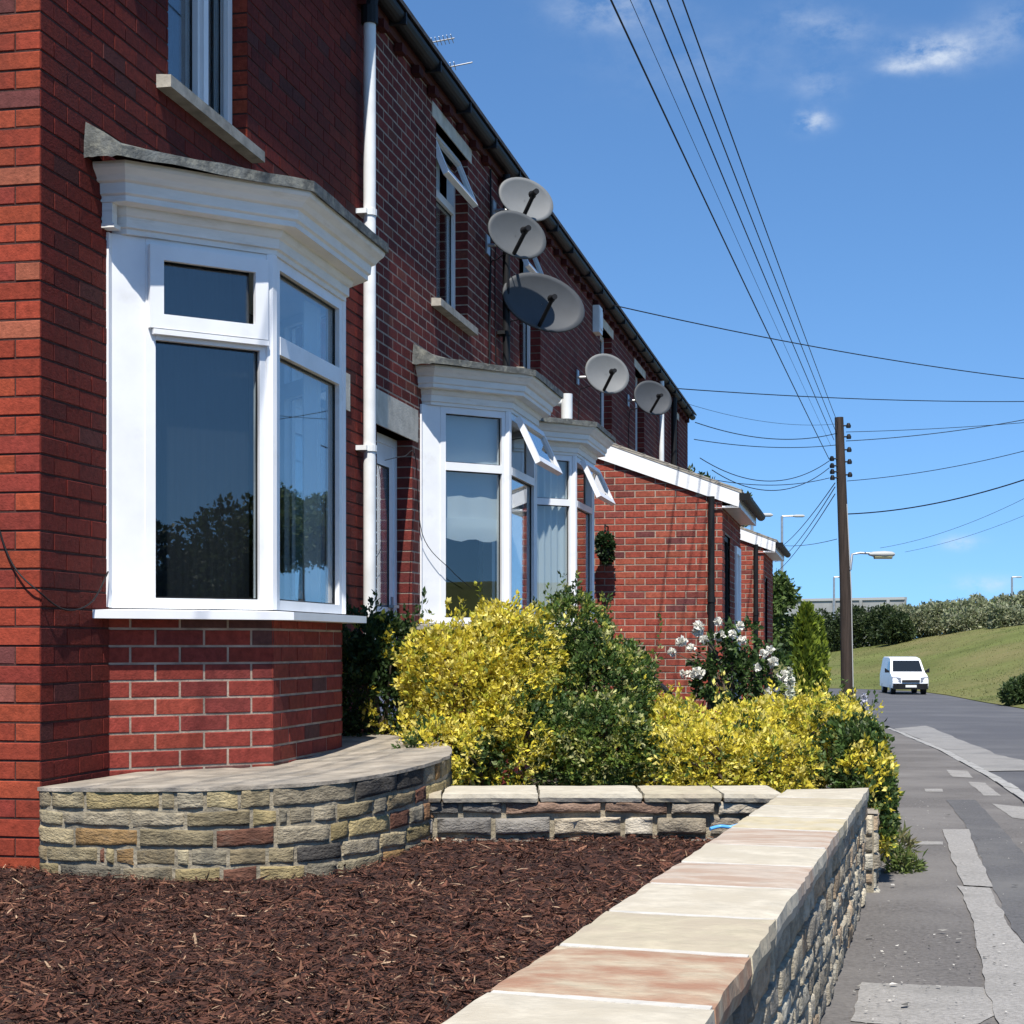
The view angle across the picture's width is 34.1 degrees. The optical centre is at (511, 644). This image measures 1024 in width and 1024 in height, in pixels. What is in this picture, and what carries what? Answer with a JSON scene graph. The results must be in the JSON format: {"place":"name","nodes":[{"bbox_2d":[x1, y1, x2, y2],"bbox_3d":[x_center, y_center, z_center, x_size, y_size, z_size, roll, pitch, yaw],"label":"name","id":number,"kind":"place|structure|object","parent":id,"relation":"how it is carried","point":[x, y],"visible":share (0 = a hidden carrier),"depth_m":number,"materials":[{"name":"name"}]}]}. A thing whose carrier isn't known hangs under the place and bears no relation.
{"place":"outdoors","nodes":[
{"label":"outdoors","id":0,"kind":"place"},
{"bbox_2d":[0,833,713,1023],"bbox_3d":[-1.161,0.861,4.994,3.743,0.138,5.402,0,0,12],"label":"bark mulch","id":1,"kind":"object","parent":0,"point":[162,991],"visible":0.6,"depth_m":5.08,"materials":[{"name":"wood"}]},
{"bbox_2d":[37,733,452,881],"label":"low stone wall","id":2,"kind":"structure","parent":1,"relation":"on","point":[355,801],"depth_m":6.38,"materials":[{"name":"stone"}]},
{"bbox_2d":[709,824,734,830],"bbox_3d":[0.900,0.765,7.030,0.144,0.034,0.040,0,0,-6],"label":"blue hose","id":3,"kind":"object","parent":1,"relation":"on","point":[719,826],"visible":0.65,"depth_m":7.02,"materials":[{"name":"plastic"}]},
{"bbox_2d":[522,765,801,795],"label":"soil","id":4,"kind":"structure","parent":0,"point":[622,767],"depth_m":13.21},
{"bbox_2d":[321,586,436,736],"bbox_3d":[-0.769,0.265,9.311,0.666,1.203,0.628,0,0,-30],"label":"shrub","id":5,"kind":"object","parent":4,"relation":"on","point":[368,654],"visible":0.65,"depth_m":9.19,"materials":[{"name":"green plant"}]},
{"bbox_2d":[389,581,580,794],"bbox_3d":[-0.149,0.245,8.582,1.060,1.174,1.045,0,0,-12],"label":"shrub","id":6,"kind":"object","parent":4,"relation":"on","point":[492,696],"visible":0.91,"depth_m":8.52,"materials":[{"name":"yellow plant"}]},
{"bbox_2d":[527,569,663,788],"bbox_3d":[0.429,0.219,8.893,0.813,1.267,1.196,0,0,12],"label":"shrub","id":7,"kind":"object","parent":4,"relation":"on","point":[595,756],"visible":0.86,"depth_m":8.73,"materials":[{"name":"green plant"}]},
{"bbox_2d":[428,785,780,841],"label":"cross wall","id":8,"kind":"structure","parent":4,"relation":"on","point":[506,812],"depth_m":7.15,"materials":[{"name":"stone"}]},
{"bbox_2d":[627,662,671,761],"bbox_3d":[1.075,0.694,13.300,0.044,1.313,0.694,0,0,-27],"label":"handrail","id":9,"kind":"object","parent":4,"relation":"on","point":[664,688],"visible":0.1,"depth_m":13.05,"materials":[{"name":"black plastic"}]},
{"bbox_2d":[667,615,796,712],"bbox_3d":[1.579,0.412,12.009,0.969,1.260,0.649,0,0,0],"label":"rose bush","id":10,"kind":"object","parent":4,"relation":"on","point":[741,663],"visible":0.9,"depth_m":11.92,"materials":[{"name":"green plant"}]},
{"bbox_2d":[617,663,884,792],"bbox_3d":[1.279,0.489,8.815,1.388,0.788,1.636,0,0,12],"label":"shrub","id":11,"kind":"object","parent":4,"relation":"on","point":[763,751],"visible":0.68,"depth_m":8.50,"materials":[{"name":"yellow plant"}]},
{"bbox_2d":[785,667,795,699],"bbox_3d":[1.771,0.412,10.600,0.097,0.551,0.093,0,0,12],"label":"flower spike","id":12,"kind":"object","parent":4,"relation":"on","point":[790,686],"visible":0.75,"depth_m":10.59,"materials":[{"name":"white plant"}]},
{"bbox_2d":[731,682,876,786],"bbox_3d":[3.425,0.916,18.363,1.285,1.135,13.324,0,0,12],"label":"hedge","id":13,"kind":"object","parent":4,"relation":"on","point":[833,697],"visible":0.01,"depth_m":20.85,"materials":[{"name":"yellow plant"}]},
{"bbox_2d":[792,686,878,784],"bbox_3d":[1.938,0.602,10.226,0.627,0.704,0.585,0,0,12],"label":"shrub","id":14,"kind":"object","parent":4,"relation":"on","point":[863,707],"visible":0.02,"depth_m":10.15,"materials":[{"name":"yellow plant"}]},
{"bbox_2d":[860,692,869,712],"bbox_3d":[2.200,0.535,10.405,0.093,0.489,0.089,0,0,12],"label":"flower spike","id":15,"kind":"object","parent":14,"relation":"attached to","point":[864,698],"visible":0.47,"depth_m":10.39,"materials":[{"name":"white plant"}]},
{"bbox_2d":[808,690,905,862],"bbox_3d":[1.751,0.658,8.541,0.495,0.841,1.136,0,0,12],"label":"shrub","id":16,"kind":"object","parent":4,"relation":"on","point":[860,748],"visible":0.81,"depth_m":8.28,"materials":[{"name":"green plant"}]},
{"bbox_2d":[403,0,1023,606],"label":"sky","id":17,"kind":"structure","parent":0,"point":[879,144],"materials":[{"name":"blue"}]},
{"bbox_2d":[773,698,1023,1023],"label":"pavement","id":18,"kind":"structure","parent":0,"point":[908,909],"depth_m":7.30,"materials":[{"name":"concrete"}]},
{"bbox_2d":[442,788,868,1023],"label":"garden wall","id":19,"kind":"structure","parent":18,"relation":"on","point":[753,917],"depth_m":3.39,"materials":[{"name":"stone"}]},
{"bbox_2d":[740,526,790,732],"bbox_3d":[3.631,-0.211,27.993,1.950,4.322,3.230,0,0,12],"label":"lean to","id":20,"kind":"object","parent":18,"relation":"on","point":[761,553],"visible":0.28,"depth_m":26.48,"materials":[{"name":"brick"}]},
{"bbox_2d":[773,568,802,646],"bbox_3d":[5.987,0.035,40.066,1.922,3.749,1.846,0,0,-42],"label":"tree","id":21,"kind":"object","parent":18,"relation":"on","point":[785,597],"visible":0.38,"depth_m":39.59,"materials":[{"name":"green plant"}]},
{"bbox_2d":[788,600,832,698],"bbox_3d":[5.878,0.426,33.078,0.773,2.654,1.018,0,0,38],"label":"conifer","id":22,"kind":"object","parent":18,"relation":"on","point":[810,647],"visible":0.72,"depth_m":32.85,"materials":[{"name":"green plant"}]},
{"bbox_2d":[821,784,882,892],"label":"boundary wall","id":23,"kind":"structure","parent":18,"relation":"on","point":[873,863],"depth_m":7.75,"materials":[{"name":"stone"}]},
{"bbox_2d":[829,417,894,696],"bbox_3d":[7.952,-1.541,37.966,1.472,7.286,0.280,0,0,6],"label":"utility pole","id":24,"kind":"object","parent":18,"relation":"on","point":[846,627],"visible":0.98,"depth_m":37.90,"materials":[{"name":"brown wood"}]},
{"bbox_2d":[610,0,828,458],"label":"overhead wire","id":25,"kind":"object","parent":24,"relation":"attached to","point":[627,35],"visible":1,"depth_m":16.99,"materials":[{"name":"black plastic"}]},
{"bbox_2d":[630,0,829,442],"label":"overhead wire","id":26,"kind":"object","parent":24,"relation":"attached to","point":[713,187],"visible":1,"depth_m":17.00,"materials":[{"name":"black plastic"}]},
{"bbox_2d":[649,0,833,439],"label":"overhead wire","id":27,"kind":"object","parent":24,"relation":"attached to","point":[726,184],"visible":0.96,"depth_m":16.96,"materials":[{"name":"black plastic"}]},
{"bbox_2d":[667,0,835,431],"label":"overhead wire","id":28,"kind":"object","parent":24,"relation":"attached to","point":[737,181],"visible":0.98,"depth_m":16.97,"materials":[{"name":"black plastic"}]},
{"bbox_2d":[682,0,837,422],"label":"overhead wire","id":29,"kind":"object","parent":24,"relation":"attached to","point":[746,175],"visible":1,"depth_m":16.91,"materials":[{"name":"black plastic"}]},
{"bbox_2d":[694,439,834,447],"bbox_3d":[5.370,-4.175,34.431,0.014,0.766,8.187,0,0,29],"label":"overhead wire","id":30,"kind":"object","parent":24,"relation":"attached to","point":[761,446],"visible":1,"depth_m":34.03,"materials":[{"name":"black plastic"}]},
{"bbox_2d":[700,458,828,480],"bbox_3d":[5.409,-3.785,35.000,0.016,0.819,7.007,0,0,31],"label":"overhead wire","id":31,"kind":"object","parent":24,"relation":"attached to","point":[762,480],"visible":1,"depth_m":34.39,"materials":[{"name":"black plastic"}]},
{"bbox_2d":[695,422,836,439],"bbox_3d":[5.398,-4.458,34.379,0.016,0.748,8.296,0,0,29],"label":"overhead wire","id":32,"kind":"object","parent":24,"relation":"attached to","point":[764,438],"visible":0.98,"depth_m":33.88,"materials":[{"name":"black plastic"}]},
{"bbox_2d":[712,468,828,490],"bbox_3d":[5.524,-3.603,35.000,0.016,0.866,6.891,0,0,29],"label":"overhead wire","id":33,"kind":"object","parent":24,"relation":"attached to","point":[768,490],"visible":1,"depth_m":34.57,"materials":[{"name":"black plastic"}]},
{"bbox_2d":[779,494,834,569],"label":"overhead wire","id":34,"kind":"object","parent":24,"relation":"attached to","point":[811,529],"visible":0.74,"depth_m":46.93,"materials":[{"name":"black plastic"}]},
{"bbox_2d":[848,479,1023,514],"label":"overhead wire","id":35,"kind":"object","parent":24,"relation":"attached to","point":[938,502],"visible":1,"depth_m":35.21,"materials":[{"name":"black plastic"}]},
{"bbox_2d":[848,419,1023,440],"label":"overhead wire","id":36,"kind":"object","parent":24,"relation":"attached to","point":[934,433],"visible":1,"depth_m":37.42,"materials":[{"name":"black plastic"}]},
{"bbox_2d":[849,451,1022,480],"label":"overhead wire","id":37,"kind":"object","parent":24,"relation":"attached to","point":[936,469],"visible":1,"depth_m":36.73,"materials":[{"name":"black plastic"}]},
{"bbox_2d":[854,422,1023,431],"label":"overhead wire","id":38,"kind":"object","parent":24,"relation":"attached to","point":[932,428],"visible":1,"depth_m":38.54,"materials":[{"name":"black plastic"}]},
{"bbox_2d":[882,840,928,873],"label":"weed clump","id":39,"kind":"object","parent":18,"relation":"on","point":[906,862],"visible":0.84,"depth_m":8.57,"materials":[{"name":"green plant"}]},
{"bbox_2d":[889,820,924,855],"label":"weed clump","id":40,"kind":"object","parent":18,"relation":"on","point":[906,838],"visible":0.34,"depth_m":9.06,"materials":[{"name":"green plant"}]},
{"bbox_2d":[900,841,942,844],"bbox_3d":[2.489,1.204,10.158,0.269,0.006,0.260,0,0,12],"label":"pavement patch","id":41,"kind":"object","parent":18,"relation":"on","point":[931,842],"visible":0.65,"depth_m":10.12,"materials":[{"name":"concrete"}]},
{"bbox_2d":[851,982,993,1023],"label":"pavement patch","id":42,"kind":"object","parent":18,"relation":"on","point":[931,1004],"visible":0.98,"depth_m":5.02,"materials":[{"name":"concrete"}]},
{"bbox_2d":[853,802,1015,1023],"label":"pavement grit","id":43,"kind":"object","parent":18,"relation":"on","point":[907,1003],"visible":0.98,"depth_m":5.81,"materials":[{"name":"gravel"}]},
{"bbox_2d":[947,770,972,777],"bbox_3d":[4.855,1.394,18.107,0.232,0.039,1.628,0,0,12],"label":"pavement patch","id":44,"kind":"object","parent":18,"relation":"on","point":[957,773],"visible":1,"depth_m":18.12,"materials":[{"name":"concrete"}]},
{"bbox_2d":[942,829,992,886],"bbox_3d":[2.577,1.185,9.532,0.173,0.076,3.256,0,0,13],"label":"pavement patch","id":45,"kind":"object","parent":18,"relation":"on","point":[964,858],"visible":1,"depth_m":9.22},
{"bbox_2d":[946,800,1023,941],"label":"pavement patch","id":46,"kind":"object","parent":18,"relation":"on","point":[1003,862],"visible":1,"depth_m":9.30,"materials":[{"name":"concrete"}]},
{"bbox_2d":[969,782,1000,795],"bbox_3d":[4.381,1.332,15.523,0.162,0.050,2.130,0,0,12],"label":"pavement patch","id":47,"kind":"object","parent":18,"relation":"on","point":[984,789],"visible":1,"depth_m":15.35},
{"bbox_2d":[958,886,1023,1023],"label":"pavement patch","id":48,"kind":"object","parent":18,"relation":"on","point":[1007,973],"visible":1,"depth_m":5.93,"materials":[{"name":"concrete"}]},
{"bbox_2d":[993,804,1023,818],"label":"pavement patch","id":49,"kind":"object","parent":18,"relation":"on","point":[1014,811],"visible":1,"depth_m":12.78,"materials":[{"name":"concrete"}]},
{"bbox_2d":[773,625,1023,707],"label":"grass bank","id":50,"kind":"structure","parent":0,"point":[957,662],"depth_m":96.29,"materials":[{"name":"plant"}]},
{"bbox_2d":[781,515,804,571],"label":"street lamp","id":51,"kind":"object","parent":50,"relation":"on","point":[782,516],"visible":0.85,"depth_m":94.94,"materials":[{"name":"metal"}]},
{"bbox_2d":[815,607,837,651],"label":"hedge bush","id":52,"kind":"object","parent":50,"relation":"on","point":[828,617],"visible":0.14,"depth_m":123.36,"materials":[{"name":"green plant"}]},
{"bbox_2d":[833,576,838,619],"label":"street lamp","id":53,"kind":"object","parent":50,"relation":"on","point":[834,594],"visible":0.51,"depth_m":159.93,"materials":[{"name":"metal"}]},
{"bbox_2d":[827,603,867,651],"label":"hedge bush","id":54,"kind":"object","parent":50,"relation":"on","point":[858,624],"visible":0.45,"depth_m":119.26,"materials":[{"name":"green plant"}]},
{"bbox_2d":[789,597,906,642],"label":"parapet","id":55,"kind":"structure","parent":50,"relation":"on","point":[824,603],"depth_m":162.88,"materials":[{"name":"concrete"}]},
{"bbox_2d":[853,605,877,646],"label":"hedge bush","id":56,"kind":"object","parent":50,"relation":"on","point":[865,639],"visible":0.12,"depth_m":121.65,"materials":[{"name":"green plant"}]},
{"bbox_2d":[864,602,898,645],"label":"hedge bush","id":57,"kind":"object","parent":50,"relation":"on","point":[884,613],"visible":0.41,"depth_m":117.78,"materials":[{"name":"green plant"}]},
{"bbox_2d":[876,609,918,644],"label":"hedge bush","id":58,"kind":"object","parent":50,"relation":"on","point":[895,627],"visible":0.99,"depth_m":114.30,"materials":[{"name":"green plant"}]},
{"bbox_2d":[889,602,914,612],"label":"hedge bush","id":59,"kind":"object","parent":50,"relation":"on","point":[904,608],"visible":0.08,"depth_m":125.53,"materials":[{"name":"green plant"}]},
{"bbox_2d":[909,607,933,638],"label":"hedge bush","id":60,"kind":"object","parent":50,"relation":"on","point":[917,616],"visible":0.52,"depth_m":117.08,"materials":[{"name":"green plant"}]},
{"bbox_2d":[909,599,937,636],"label":"hedge bush","id":61,"kind":"object","parent":50,"relation":"on","point":[922,605],"visible":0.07,"depth_m":119.35,"materials":[{"name":"green plant"}]},
{"bbox_2d":[920,601,952,635],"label":"hedge bush","id":62,"kind":"object","parent":50,"relation":"on","point":[933,613],"visible":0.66,"depth_m":116.59,"materials":[{"name":"green plant"}]},
{"bbox_2d":[939,606,985,633],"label":"hedge bush","id":63,"kind":"object","parent":50,"relation":"on","point":[961,620],"visible":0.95,"depth_m":112.61,"materials":[{"name":"green plant"}]},
{"bbox_2d":[948,594,986,630],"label":"hedge bush","id":64,"kind":"object","parent":50,"relation":"on","point":[971,601],"visible":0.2,"depth_m":115.85,"materials":[{"name":"green plant"}]},
{"bbox_2d":[967,593,991,606],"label":"hedge bush","id":65,"kind":"object","parent":50,"relation":"on","point":[987,602],"visible":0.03,"depth_m":118.49,"materials":[{"name":"green plant"}]},
{"bbox_2d":[977,593,1019,627],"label":"hedge bush","id":66,"kind":"object","parent":50,"relation":"on","point":[1008,599],"visible":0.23,"depth_m":112.37,"materials":[{"name":"green plant"}]},
{"bbox_2d":[986,601,1023,627],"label":"hedge bush","id":67,"kind":"object","parent":50,"relation":"on","point":[1006,615],"visible":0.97,"depth_m":107.46,"materials":[{"name":"green plant"}]},
{"bbox_2d":[996,673,1023,706],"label":"bush","id":68,"kind":"object","parent":50,"relation":"on","point":[1012,688],"visible":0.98,"depth_m":62.74,"materials":[{"name":"green plant"}]},
{"bbox_2d":[1015,590,1023,605],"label":"hedge bush","id":69,"kind":"object","parent":50,"relation":"on","point":[1019,596],"visible":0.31,"depth_m":112.23,"materials":[{"name":"green plant"}]},
{"bbox_2d":[773,688,1023,791],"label":"road","id":70,"kind":"structure","parent":0,"point":[996,729],"depth_m":48.15,"materials":[{"name":"asphalt"}]},
{"bbox_2d":[880,657,929,693],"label":"van","id":71,"kind":"object","parent":70,"relation":"on","point":[903,673],"visible":1,"depth_m":80.82,"materials":[{"name":"paint"}]},
{"bbox_2d":[880,724,1023,802],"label":"kerb","id":72,"kind":"structure","parent":70,"relation":"on","point":[1015,791],"depth_m":18.83,"materials":[{"name":"concrete"}]},
{"bbox_2d":[895,726,1023,770],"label":"road patch","id":73,"kind":"object","parent":70,"relation":"on","point":[985,759],"visible":0.88,"depth_m":26.46,"materials":[{"name":"asphalt"}]},
{"bbox_2d":[830,688,1023,708],"bbox_3d":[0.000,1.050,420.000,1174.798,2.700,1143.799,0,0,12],"label":"ground","id":74,"kind":"structure","parent":0,"point":[944,694],"depth_m":77.41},
{"bbox_2d":[0,0,388,868],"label":"terraced house","id":75,"kind":"structure","parent":74,"relation":"on","point":[194,248],"depth_m":7.36,"materials":[{"name":"brick"}]},
{"bbox_2d":[0,530,108,610],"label":"cable","id":76,"kind":"object","parent":75,"relation":"attached to","point":[37,590],"visible":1,"depth_m":6.52,"materials":[{"name":"black plastic"}]},
{"bbox_2d":[156,0,264,162],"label":"window","id":77,"kind":"structure","parent":75,"relation":"in","point":[192,96],"depth_m":8.32,"materials":[{"name":"plastic"}]},
{"bbox_2d":[83,122,388,775],"bbox_3d":[-1.149,-0.477,8.059,0.807,3.355,2.570,0,0,12],"label":"bay window","id":78,"kind":"structure","parent":75,"relation":"in","point":[205,673],"depth_m":7.44,"materials":[{"name":"plastic"}]},
{"bbox_2d":[295,370,349,602],"bbox_3d":[-1.211,-0.485,9.921,0.182,2.410,1.090,0,0,12],"label":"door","id":79,"kind":"structure","parent":75,"relation":"in","point":[298,375],"depth_m":9.92,"materials":[{"name":"plastic"}]},
{"bbox_2d":[376,0,563,784],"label":"terraced house","id":80,"kind":"structure","parent":74,"relation":"on","point":[456,413],"depth_m":12.34,"materials":[{"name":"brick"}]},
{"bbox_2d":[376,388,417,734],"bbox_3d":[-0.876,-0.485,11.526,0.182,2.410,1.090,0,0,12],"label":"door","id":81,"kind":"structure","parent":80,"relation":"in","point":[392,414],"depth_m":11.69,"materials":[{"name":"plastic"}]},
{"bbox_2d":[385,450,470,587],"bbox_3d":[-0.681,-0.896,11.636,0.258,0.957,1.586,0,0,19],"label":"cable","id":82,"kind":"object","parent":80,"relation":"attached to","point":[418,510],"visible":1,"depth_m":12.03,"materials":[{"name":"black plastic"}]},
{"bbox_2d":[431,101,477,335],"bbox_3d":[-0.539,-3.296,13.100,0.331,1.532,1.290,0,0,12],"label":"window","id":83,"kind":"structure","parent":80,"relation":"in","point":[451,167],"depth_m":13.37,"materials":[{"name":"plastic"}]},
{"bbox_2d":[412,344,563,784],"bbox_3d":[-0.089,-0.477,13.109,0.823,3.355,2.570,0,0,12],"label":"bay window","id":84,"kind":"structure","parent":80,"relation":"in","point":[471,412],"depth_m":12.47,"materials":[{"name":"plastic"}]},
{"bbox_2d":[488,169,490,363],"bbox_3d":[-0.190,-2.950,14.366,0.016,2.300,0.064,0,0,12],"label":"cable","id":85,"kind":"object","parent":80,"relation":"attached to","point":[490,285],"visible":0.45,"depth_m":14.37,"materials":[{"name":"black plastic"}]},
{"bbox_2d":[485,210,545,358],"bbox_3d":[-0.027,-2.872,14.007,0.595,1.505,0.513,0,0,23],"label":"satellite dish","id":86,"kind":"object","parent":80,"relation":"attached to","point":[516,234],"visible":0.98,"depth_m":13.93,"materials":[{"name":"grey metal"}]},
{"bbox_2d":[492,177,552,360],"bbox_3d":[0.027,-3.236,14.284,0.613,1.512,0.397,0,0,28],"label":"satellite dish","id":87,"kind":"object","parent":80,"relation":"attached to","point":[531,199],"visible":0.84,"depth_m":14.26,"materials":[{"name":"grey metal"}]},
{"bbox_2d":[495,156,615,764],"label":"terraced house","id":88,"kind":"structure","parent":74,"relation":"on","point":[565,531],"depth_m":15.52,"materials":[{"name":"brick"}]},
{"bbox_2d":[516,257,543,368],"bbox_3d":[0.136,-3.240,16.157,0.256,1.420,1.250,0,0,12],"label":"window","id":89,"kind":"structure","parent":88,"relation":"in","point":[529,265],"depth_m":16.56,"materials":[{"name":"plastic"}]},
{"bbox_2d":[502,272,584,332],"bbox_3d":[0.258,-2.529,14.806,0.717,1.557,0.536,0,0,12],"label":"satellite dish","id":90,"kind":"object","parent":88,"relation":"attached to","point":[543,302],"visible":0.98,"depth_m":14.84,"materials":[{"name":"grey metal"}]},
{"bbox_2d":[512,417,615,764],"bbox_3d":[0.519,-0.477,16.026,0.823,3.355,2.570,0,0,12],"label":"bay window","id":91,"kind":"structure","parent":88,"relation":"in","point":[565,525],"depth_m":15.46,"materials":[{"name":"plastic"}]},
{"bbox_2d":[572,259,633,445],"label":"terraced house","id":92,"kind":"structure","parent":74,"relation":"on","point":[604,326],"depth_m":19.95,"materials":[{"name":"brick"}]},
{"bbox_2d":[576,353,628,419],"bbox_3d":[0.949,-2.484,18.601,0.619,1.528,0.406,0,0,24],"label":"satellite dish","id":93,"kind":"object","parent":92,"relation":"attached to","point":[607,373],"visible":0.99,"depth_m":18.61,"materials":[{"name":"grey metal"}]},
{"bbox_2d":[600,318,617,444],"bbox_3d":[1.136,-3.296,21.005,0.235,1.532,1.250,0,0,12],"label":"window","id":94,"kind":"structure","parent":92,"relation":"in","point":[607,328],"depth_m":21.43,"materials":[{"name":"plastic"}]},
{"bbox_2d":[612,304,1023,378],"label":"overhead wire","id":95,"kind":"object","parent":92,"relation":"attached to","point":[809,345],"visible":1,"depth_m":22.45,"materials":[{"name":"black plastic"}]},
{"bbox_2d":[622,327,667,460],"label":"terraced house","id":96,"kind":"structure","parent":74,"relation":"on","point":[641,362],"depth_m":24.54,"materials":[{"name":"brick"}]},
{"bbox_2d":[634,358,645,450],"bbox_3d":[1.777,-3.331,24.247,0.168,1.462,1.240,0,0,12],"label":"window","id":97,"kind":"structure","parent":96,"relation":"in","point":[638,367],"depth_m":24.66,"materials":[{"name":"plastic"}]},
{"bbox_2d":[627,380,671,448],"bbox_3d":[1.818,-2.829,22.712,0.620,1.538,0.430,0,0,21],"label":"satellite dish","id":98,"kind":"object","parent":96,"relation":"attached to","point":[652,397],"visible":0.98,"depth_m":22.72,"materials":[{"name":"grey metal"}]},
{"bbox_2d":[577,443,764,753],"bbox_3d":[1.958,-0.231,19.940,1.960,4.362,3.180,0,0,12],"label":"lean to","id":99,"kind":"object","parent":74,"relation":"on","point":[674,530],"visible":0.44,"depth_m":18.55,"materials":[{"name":"brick"}]},
{"bbox_2d":[594,525,616,566],"bbox_3d":[1.020,-1.095,18.457,0.286,0.466,0.338,0,0,-25],"label":"hanging basket","id":100,"kind":"object","parent":99,"relation":"attached to","point":[606,556],"visible":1,"depth_m":18.37,"materials":[{"name":"green plant"}]},
{"bbox_2d":[724,536,728,678],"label":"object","id":101,"kind":"structure","parent":99,"relation":"in","point":[726,539],"depth_m":19.49,"materials":[{"name":"plastic"}]},
{"bbox_2d":[728,546,740,725],"bbox_3d":[2.735,0.200,20.600,0.130,2.800,0.750,0,0,12],"label":"door","id":102,"kind":"structure","parent":99,"relation":"in","point":[737,552],"depth_m":20.34,"materials":[{"name":"plastic"}]},
{"bbox_2d":[658,374,696,469],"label":"terraced house","id":103,"kind":"structure","parent":74,"relation":"on","point":[679,414],"depth_m":28.12,"materials":[{"name":"brick"}]},
{"bbox_2d":[674,388,1023,401],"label":"overhead wire","id":104,"kind":"object","parent":103,"relation":"attached to","point":[847,398],"visible":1,"depth_m":29.91,"materials":[{"name":"black plastic"}]},
{"bbox_2d":[688,463,752,526],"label":"tree","id":105,"kind":"object","parent":74,"relation":"on","point":[700,473],"depth_m":41.62,"materials":[{"name":"green plant"}]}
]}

